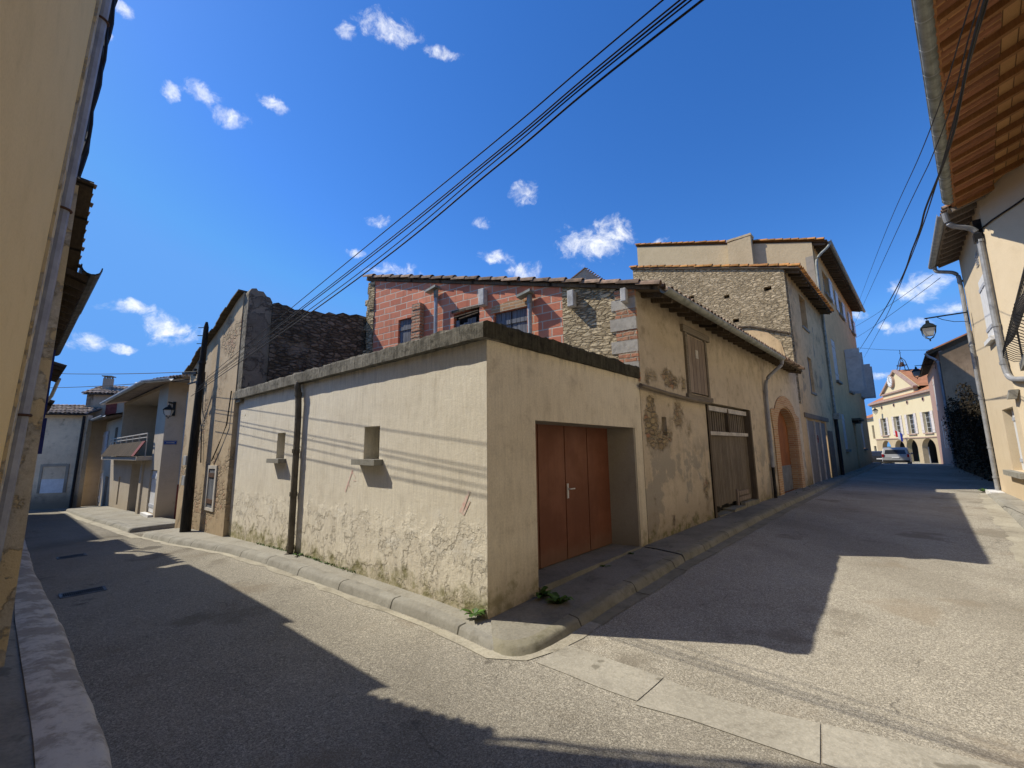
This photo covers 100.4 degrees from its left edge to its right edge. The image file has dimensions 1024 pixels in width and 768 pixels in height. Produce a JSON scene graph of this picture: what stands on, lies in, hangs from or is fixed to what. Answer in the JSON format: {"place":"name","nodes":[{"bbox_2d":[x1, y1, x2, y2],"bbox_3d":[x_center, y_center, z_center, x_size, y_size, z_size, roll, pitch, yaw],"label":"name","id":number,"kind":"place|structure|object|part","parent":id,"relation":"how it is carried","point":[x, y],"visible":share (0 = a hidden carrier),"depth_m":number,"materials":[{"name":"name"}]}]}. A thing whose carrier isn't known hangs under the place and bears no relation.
{"place":"outdoors","nodes":[
{"label":"outdoors","id":0,"kind":"place"},
{"bbox_2d":[0,602,34,767],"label":"pavement","id":1,"kind":"structure","parent":0,"point":[16,744],"depth_m":2.90,"materials":[{"name":"grey concrete"}]},
{"bbox_2d":[66,506,174,532],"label":"pavement","id":2,"kind":"structure","parent":0,"point":[126,521],"depth_m":14.28,"materials":[{"name":"concrete"}]},
{"bbox_2d":[142,528,493,650],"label":"pavement","id":3,"kind":"structure","parent":0,"point":[474,629],"depth_m":5.79,"materials":[{"name":"concrete"}]},
{"bbox_2d":[179,322,208,532],"bbox_3d":[-8.453,1.125,11.134,0.769,5.621,0.237,-3,-9,16],"label":"utility pole","id":4,"kind":"object","parent":3,"relation":"on","point":[187,501],"visible":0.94,"depth_m":10.94,"materials":[{"name":"wood"}]},
{"bbox_2d":[50,378,196,387],"bbox_3d":[-15.372,-0.032,14.790,15.817,0.997,0.020,-5,-10,25],"label":"overhead wire","id":5,"kind":"object","parent":4,"relation":"attached to","point":[125,384],"visible":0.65,"depth_m":13.01,"materials":[{"name":"black"}]},
{"bbox_2d":[62,371,197,373],"bbox_3d":[-14.878,-0.489,14.101,14.297,1.317,0.020,-4,-9,22],"label":"overhead wire","id":6,"kind":"object","parent":4,"relation":"attached to","point":[150,373],"visible":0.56,"depth_m":12.24,"materials":[{"name":"black"}]},
{"bbox_2d":[203,0,663,380],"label":"overhead wire","id":7,"kind":"object","parent":4,"relation":"attached to","point":[620,35],"visible":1,"depth_m":3.28,"materials":[{"name":"black"}]},
{"bbox_2d":[199,0,680,385],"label":"overhead wire","id":8,"kind":"object","parent":4,"relation":"attached to","point":[631,39],"visible":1,"depth_m":3.14,"materials":[{"name":"black"}]},
{"bbox_2d":[198,0,686,387],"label":"overhead wire","id":9,"kind":"object","parent":4,"relation":"attached to","point":[619,53],"visible":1,"depth_m":3.08,"materials":[{"name":"black"}]},
{"bbox_2d":[194,0,691,391],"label":"overhead wire","id":10,"kind":"object","parent":4,"relation":"attached to","point":[651,31],"visible":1,"depth_m":3.07,"materials":[{"name":"black"}]},
{"bbox_2d":[192,0,703,395],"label":"overhead wire","id":11,"kind":"object","parent":4,"relation":"attached to","point":[603,77],"visible":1,"depth_m":3.05,"materials":[{"name":"black"}]},
{"bbox_2d":[460,608,484,617],"bbox_3d":[-0.375,2.400,4.496,0.283,0.081,0.241,5,-11,-35],"label":"weed","id":12,"kind":"object","parent":3,"relation":"on","point":[476,612],"visible":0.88,"depth_m":4.48,"materials":[{"name":"green plant"}]},
{"bbox_2d":[49,0,971,446],"label":"sky","id":13,"kind":"structure","parent":0,"point":[245,145],"materials":[{"name":"blue"}]},
{"bbox_2d":[25,461,1023,767],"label":"road","id":14,"kind":"structure","parent":0,"point":[885,601],"depth_m":3.84,"materials":[{"name":"grey asphalt"}]},
{"bbox_2d":[0,176,96,666],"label":"house","id":15,"kind":"structure","parent":14,"relation":"on","point":[76,230],"depth_m":3.81,"materials":[{"name":"paint"}]},
{"bbox_2d":[7,263,102,645],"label":"house","id":16,"kind":"structure","parent":14,"relation":"on","point":[79,286],"depth_m":4.71,"materials":[{"name":"black wood"}]},
{"bbox_2d":[46,361,66,412],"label":"house","id":17,"kind":"structure","parent":14,"relation":"on","point":[58,369],"depth_m":9.18,"materials":[{"name":"beige wood"}]},
{"bbox_2d":[0,0,117,561],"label":"house","id":18,"kind":"structure","parent":14,"relation":"on","point":[53,56],"depth_m":3.32,"materials":[{"name":"paint"}]},
{"bbox_2d":[38,315,79,453],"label":"house","id":19,"kind":"structure","parent":14,"relation":"on","point":[64,329],"depth_m":6.45,"materials":[{"name":"beige wood"}]},
{"bbox_2d":[15,538,111,767],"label":"kerb","id":20,"kind":"structure","parent":14,"relation":"on","point":[67,731],"depth_m":3.20,"materials":[{"name":"concrete"}]},
{"bbox_2d":[29,404,101,509],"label":"house","id":21,"kind":"structure","parent":14,"relation":"on","point":[59,474],"depth_m":22.19,"materials":[{"name":"white paint"}]},
{"bbox_2d":[39,479,63,492],"bbox_3d":[-23.598,5.231,21.885,0.900,0.700,0.020,2,-9,-20],"label":"filled window","id":22,"kind":"structure","parent":21,"relation":"in","point":[47,485],"depth_m":21.88,"materials":[{"name":"white paint"}]},
{"bbox_2d":[36,464,69,493],"bbox_3d":[-23.591,4.850,21.943,1.140,1.470,0.030,2,-9,-20],"label":"window frame","id":23,"kind":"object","parent":21,"relation":"in","point":[42,465],"depth_m":22.00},
{"bbox_2d":[56,553,86,559],"bbox_3d":[-8.823,3.456,8.551,0.280,0.016,0.420,-8,-12,40],"label":"drain grate","id":24,"kind":"object","parent":14,"relation":"on","point":[72,556],"visible":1,"depth_m":8.55,"materials":[{"name":"metal"}]},
{"bbox_2d":[58,586,106,598],"bbox_3d":[-5.903,2.867,5.871,0.280,0.016,0.460,-8,-12,40],"label":"drain grate","id":25,"kind":"object","parent":14,"relation":"on","point":[81,592],"visible":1,"depth_m":5.87,"materials":[{"name":"metal"}]},
{"bbox_2d":[60,511,139,537],"bbox_3d":[-15.233,4.903,15.293,14.811,0.499,0.289,-8,-11,38],"label":"gutter","id":26,"kind":"object","parent":14,"relation":"on","point":[118,531],"visible":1,"depth_m":13.62,"materials":[{"name":"grey concrete"}]},
{"bbox_2d":[90,412,122,506],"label":"house","id":27,"kind":"structure","parent":14,"relation":"on","point":[106,479],"depth_m":22.06,"materials":[{"name":"white paint"}]},
{"bbox_2d":[114,427,117,443],"bbox_3d":[-19.839,2.873,21.347,0.700,1.400,0.030,-8,-12,40],"label":"window","id":28,"kind":"structure","parent":27,"relation":"in","point":[116,430],"depth_m":21.38,"materials":[{"name":"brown wood"}]},
{"bbox_2d":[81,375,136,505],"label":"house","id":29,"kind":"structure","parent":14,"relation":"on","point":[96,396],"depth_m":23.80,"materials":[{"name":"paint"}]},
{"bbox_2d":[100,375,189,518],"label":"house","id":30,"kind":"structure","parent":14,"relation":"on","point":[147,475],"depth_m":15.72,"materials":[{"name":"grey paint"}]},
{"bbox_2d":[163,402,175,417],"bbox_3d":[-11.766,0.894,14.711,0.267,0.626,0.563,2,-9,-20],"label":"street lamp","id":31,"kind":"object","parent":30,"relation":"attached to","point":[169,410],"visible":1,"depth_m":14.53,"materials":[{"name":"black metal"}]},
{"bbox_2d":[164,441,176,444],"bbox_3d":[-11.842,2.033,14.789,0.360,0.130,0.020,2,-9,-20],"label":"street sign","id":32,"kind":"object","parent":30,"relation":"attached to","point":[170,442],"visible":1,"depth_m":14.78,"materials":[{"name":"blue metal"}]},
{"bbox_2d":[175,288,366,536],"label":"house","id":33,"kind":"structure","parent":14,"relation":"on","point":[315,339],"depth_m":10.75,"materials":[{"name":"stone"}]},
{"bbox_2d":[138,537,444,633],"bbox_3d":[-5.004,3.224,7.668,10.930,0.226,0.361,-7,-11,36],"label":"gutter","id":34,"kind":"object","parent":14,"relation":"on","point":[366,603],"visible":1,"depth_m":5.74,"materials":[{"name":"grey concrete"}]},
{"bbox_2d":[228,320,648,619],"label":"garage","id":35,"kind":"structure","parent":14,"relation":"on","point":[491,469],"depth_m":6.04,"materials":[{"name":"paint"}]},
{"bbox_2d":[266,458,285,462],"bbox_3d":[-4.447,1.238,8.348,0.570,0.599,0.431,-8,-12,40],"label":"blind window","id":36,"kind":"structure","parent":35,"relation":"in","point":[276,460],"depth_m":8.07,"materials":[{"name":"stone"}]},
{"bbox_2d":[351,428,382,465],"bbox_3d":[-2.001,0.897,6.284,0.610,0.579,0.431,-8,-11,40],"label":"window sill","id":37,"kind":"structure","parent":35,"relation":"in","point":[372,462],"depth_m":6.03,"materials":[{"name":"concrete"}]},
{"bbox_2d":[535,424,539,568],"bbox_3d":[0.133,1.520,5.777,0.040,2.000,0.672,-8,-12,40],"label":"door leaf","id":38,"kind":"structure","parent":35,"relation":"in","point":[535,424],"depth_m":6.00,"materials":[{"name":"red paint"}]},
{"bbox_2d":[537,424,566,568],"bbox_3d":[0.584,1.593,6.288,0.040,2.000,0.662,-8,-12,40],"label":"door leaf","id":39,"kind":"structure","parent":35,"relation":"in","point":[550,438],"depth_m":6.25,"materials":[{"name":"red paint"}]},
{"bbox_2d":[563,426,590,558],"bbox_3d":[1.050,1.661,6.765,0.105,2.000,0.642,-8,-12,40],"label":"door leaf","id":40,"kind":"structure","parent":35,"relation":"in","point":[575,449],"depth_m":6.75,"materials":[{"name":"red paint"}]},
{"bbox_2d":[586,427,611,550],"bbox_3d":[1.483,1.739,7.305,0.040,2.000,0.712,-8,-12,40],"label":"door leaf","id":41,"kind":"structure","parent":35,"relation":"in","point":[596,438],"depth_m":7.26,"materials":[{"name":"red paint"}]},
{"bbox_2d":[438,622,600,660],"bbox_3d":[0.123,2.486,4.124,1.691,0.014,0.735,0,-9,-6],"label":"gutter","id":42,"kind":"object","parent":14,"relation":"on","point":[583,631],"visible":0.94,"depth_m":4.07,"materials":[{"name":"beige concrete"}]},
{"bbox_2d":[363,274,808,548],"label":"barn","id":43,"kind":"structure","parent":14,"relation":"on","point":[722,434],"depth_m":9.86,"materials":[{"name":"beige paint"}]},
{"bbox_2d":[711,435,751,506],"bbox_3d":[5.725,2.235,11.197,0.050,1.737,3.354,-9,-12,43],"label":"door","id":44,"kind":"structure","parent":43,"relation":"in","point":[730,453],"depth_m":11.12,"materials":[{"name":"grey wood"}]},
{"bbox_2d":[778,412,793,492],"bbox_3d":[9.892,2.438,15.754,0.065,3.090,2.860,-9,-12,43],"label":"arched door","id":45,"kind":"structure","parent":43,"relation":"in","point":[782,428],"depth_m":16.17,"materials":[{"name":"brown wood"}]},
{"bbox_2d":[536,646,662,700],"bbox_3d":[0.713,2.402,3.592,0.965,0.004,0.454,-8,-12,40],"label":"drain channel","id":46,"kind":"object","parent":14,"relation":"on","point":[628,681],"visible":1,"depth_m":3.55,"materials":[{"name":"concrete"}]},
{"bbox_2d":[590,480,849,624],"bbox_3d":[8.714,3.652,12.830,0.265,0.126,22.954,-9,-12,43],"label":"gutter","id":47,"kind":"object","parent":14,"relation":"on","point":[634,598],"visible":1,"depth_m":6.46,"materials":[{"name":"concrete"}]},
{"bbox_2d":[635,678,819,763],"bbox_3d":[1.474,2.296,2.973,1.096,0.005,0.473,-7,-11,35],"label":"drain channel","id":48,"kind":"object","parent":14,"relation":"on","point":[798,737],"visible":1,"depth_m":2.91,"materials":[{"name":"concrete"}]},
{"bbox_2d":[629,263,840,485],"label":"house","id":49,"kind":"structure","parent":14,"relation":"on","point":[781,308],"depth_m":20.03,"materials":[{"name":"beige stone"}]},
{"bbox_2d":[806,419,830,483],"bbox_3d":[14.361,3.125,19.946,0.120,2.800,4.880,-9,-12,43],"label":"garage door","id":50,"kind":"structure","parent":49,"relation":"in","point":[817,440],"depth_m":19.76,"materials":[{"name":"white paint"}]},
{"bbox_2d":[634,233,875,474],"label":"house","id":51,"kind":"structure","parent":14,"relation":"on","point":[851,381],"depth_m":29.28,"materials":[{"name":"rough plaster"},{"name":"dark wood"},{"name":"orange tile"}]},
{"bbox_2d":[855,274,932,326],"bbox_3d":[23.618,-4.702,27.520,0.020,4.067,26.003,-7,-11,34],"label":"overhead wire","id":52,"kind":"object","parent":51,"relation":"attached to","point":[900,297],"visible":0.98,"depth_m":20.80,"materials":[{"name":"black"}]},
{"bbox_2d":[856,277,940,337],"bbox_3d":[23.675,-4.121,27.354,0.020,3.267,26.071,-7,-11,33],"label":"overhead wire","id":53,"kind":"object","parent":51,"relation":"attached to","point":[904,304],"visible":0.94,"depth_m":21.20,"materials":[{"name":"black"}]},
{"bbox_2d":[858,0,971,302],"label":"overhead wire","id":54,"kind":"object","parent":51,"relation":"attached to","point":[936,111],"visible":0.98,"depth_m":5.35,"materials":[{"name":"black"}]},
{"bbox_2d":[857,0,980,317],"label":"overhead wire","id":55,"kind":"object","parent":51,"relation":"attached to","point":[946,118],"visible":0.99,"depth_m":5.09,"materials":[{"name":"black"}]},
{"bbox_2d":[867,414,877,450],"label":"house","id":56,"kind":"structure","parent":14,"relation":"on","point":[872,433],"depth_m":77.70,"materials":[{"name":"beige paint"}]},
{"bbox_2d":[871,451,894,463],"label":"parked car","id":57,"kind":"object","parent":14,"relation":"on","point":[876,456],"visible":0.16,"depth_m":42.96,"materials":[{"name":"paint"}]},
{"bbox_2d":[881,447,912,463],"bbox_3d":[36.791,6.905,40.794,2.300,1.660,4.550,-9,-12,43],"label":"parked car","id":58,"kind":"object","parent":14,"relation":"on","point":[897,454],"visible":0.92,"depth_m":39.35,"materials":[{"name":"silver metal"}]},
{"bbox_3d":[35.412,6.261,39.461,1.520,0.440,0.265,-9,-12,43],"label":"rear window","id":59,"kind":"part","parent":58,"relation":"part of","materials":[{"name":"black glass"}]},
{"bbox_2d":[868,350,940,463],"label":"town hall","id":60,"kind":"structure","parent":14,"relation":"on","point":[903,417],"depth_m":64.29,"materials":[{"name":"beige paint"}]},
{"bbox_2d":[883,418,887,434],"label":"window","id":61,"kind":"structure","parent":60,"relation":"in","point":[884,420],"depth_m":72.10,"materials":[{"name":"grey glass"}]},
{"bbox_2d":[896,416,900,432],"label":"window","id":62,"kind":"structure","parent":60,"relation":"in","point":[897,418],"depth_m":67.37,"materials":[{"name":"white paint"}]},
{"bbox_2d":[909,414,915,433],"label":"window","id":63,"kind":"structure","parent":60,"relation":"in","point":[911,418],"depth_m":63.10,"materials":[{"name":"grey glass"}]},
{"bbox_2d":[925,412,932,432],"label":"window","id":64,"kind":"structure","parent":60,"relation":"in","point":[927,414],"depth_m":58.64,"materials":[{"name":"grey glass"}]},
{"bbox_2d":[822,723,1010,767],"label":"drain channel","id":65,"kind":"object","parent":14,"relation":"on","point":[844,748],"visible":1,"depth_m":2.56,"materials":[{"name":"concrete"}]},
{"bbox_2d":[918,333,982,467],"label":"house","id":66,"kind":"structure","parent":14,"relation":"on","point":[951,360],"depth_m":31.24,"materials":[{"name":"white paint"}]},
{"bbox_2d":[912,363,935,378],"bbox_3d":[33.712,-1.043,34.930,1.440,1.170,0.559,-8,-12,41],"label":"street lamp","id":67,"kind":"object","parent":66,"relation":"attached to","point":[916,371],"visible":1,"depth_m":35.08,"materials":[{"name":"black metal"}]},
{"bbox_2d":[911,0,1023,370],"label":"house","id":68,"kind":"structure","parent":14,"relation":"on","point":[986,152],"depth_m":8.24,"materials":[{"name":"white paint"}]},
{"bbox_2d":[951,404,999,481],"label":"garden wall","id":69,"kind":"structure","parent":14,"relation":"on","point":[972,464],"depth_m":24.21,"materials":[{"name":"green plant"}]},
{"bbox_2d":[942,382,999,483],"bbox_3d":[24.111,2.432,22.653,0.588,4.993,21.399,-8,-12,41],"label":"ivy","id":70,"kind":"object","parent":69,"relation":"attached to","point":[970,399],"visible":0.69,"depth_m":22.18,"materials":[{"name":"green plant"}]},
{"bbox_2d":[928,163,1023,500],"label":"house","id":71,"kind":"structure","parent":14,"relation":"on","point":[981,239],"depth_m":12.32,"materials":[{"name":"white paint"}]},
{"bbox_2d":[920,310,969,340],"bbox_3d":[15.562,-2.069,15.354,1.265,0.930,0.430,-8,-12,41],"label":"street lamp","id":72,"kind":"object","parent":71,"relation":"attached to","point":[927,328],"visible":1,"depth_m":15.49,"materials":[{"name":"black metal"}]},
{"bbox_2d":[978,493,1023,568],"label":"gutter","id":73,"kind":"object","parent":14,"relation":"on","point":[1007,522],"visible":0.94,"depth_m":8.95,"materials":[{"name":"grey concrete"}]},
{"bbox_2d":[490,547,684,655],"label":"pavement","id":74,"kind":"structure","parent":0,"point":[534,625],"depth_m":4.84,"materials":[{"name":"concrete"}]},
{"bbox_2d":[536,586,552,597],"bbox_3d":[0.372,2.468,5.032,0.253,0.092,0.306,-1,-9,0],"label":"weed","id":75,"kind":"object","parent":74,"relation":"on","point":[543,592],"visible":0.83,"depth_m":5.05,"materials":[{"name":"green plant"}]},
{"bbox_2d":[545,592,573,603],"bbox_3d":[0.524,2.436,4.844,0.288,0.104,0.364,6,-11,-38],"label":"weed","id":76,"kind":"object","parent":74,"relation":"on","point":[555,597],"visible":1,"depth_m":4.84,"materials":[{"name":"green plant"}]},
{"bbox_2d":[570,267,604,279],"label":"barn","id":77,"kind":"structure","parent":0,"point":[585,273],"depth_m":26.47,"materials":[{"name":"stone"}]},
{"bbox_2d":[645,462,881,560],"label":"pavement","id":78,"kind":"structure","parent":0,"point":[691,542],"depth_m":9.19,"materials":[{"name":"concrete"}]},
{"bbox_2d":[860,0,986,348],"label":"overhead wire","id":79,"kind":"object","parent":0,"point":[983,4],"visible":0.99,"depth_m":4.41,"materials":[{"name":"black"}]},
{"bbox_2d":[867,0,988,351],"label":"overhead wire","id":80,"kind":"object","parent":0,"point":[987,1],"visible":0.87,"depth_m":4.96,"materials":[{"name":"black"}]},
{"bbox_2d":[987,493,1023,527],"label":"pavement","id":81,"kind":"structure","parent":0,"point":[1012,506],"depth_m":11.35,"materials":[{"name":"concrete"}]}
]}

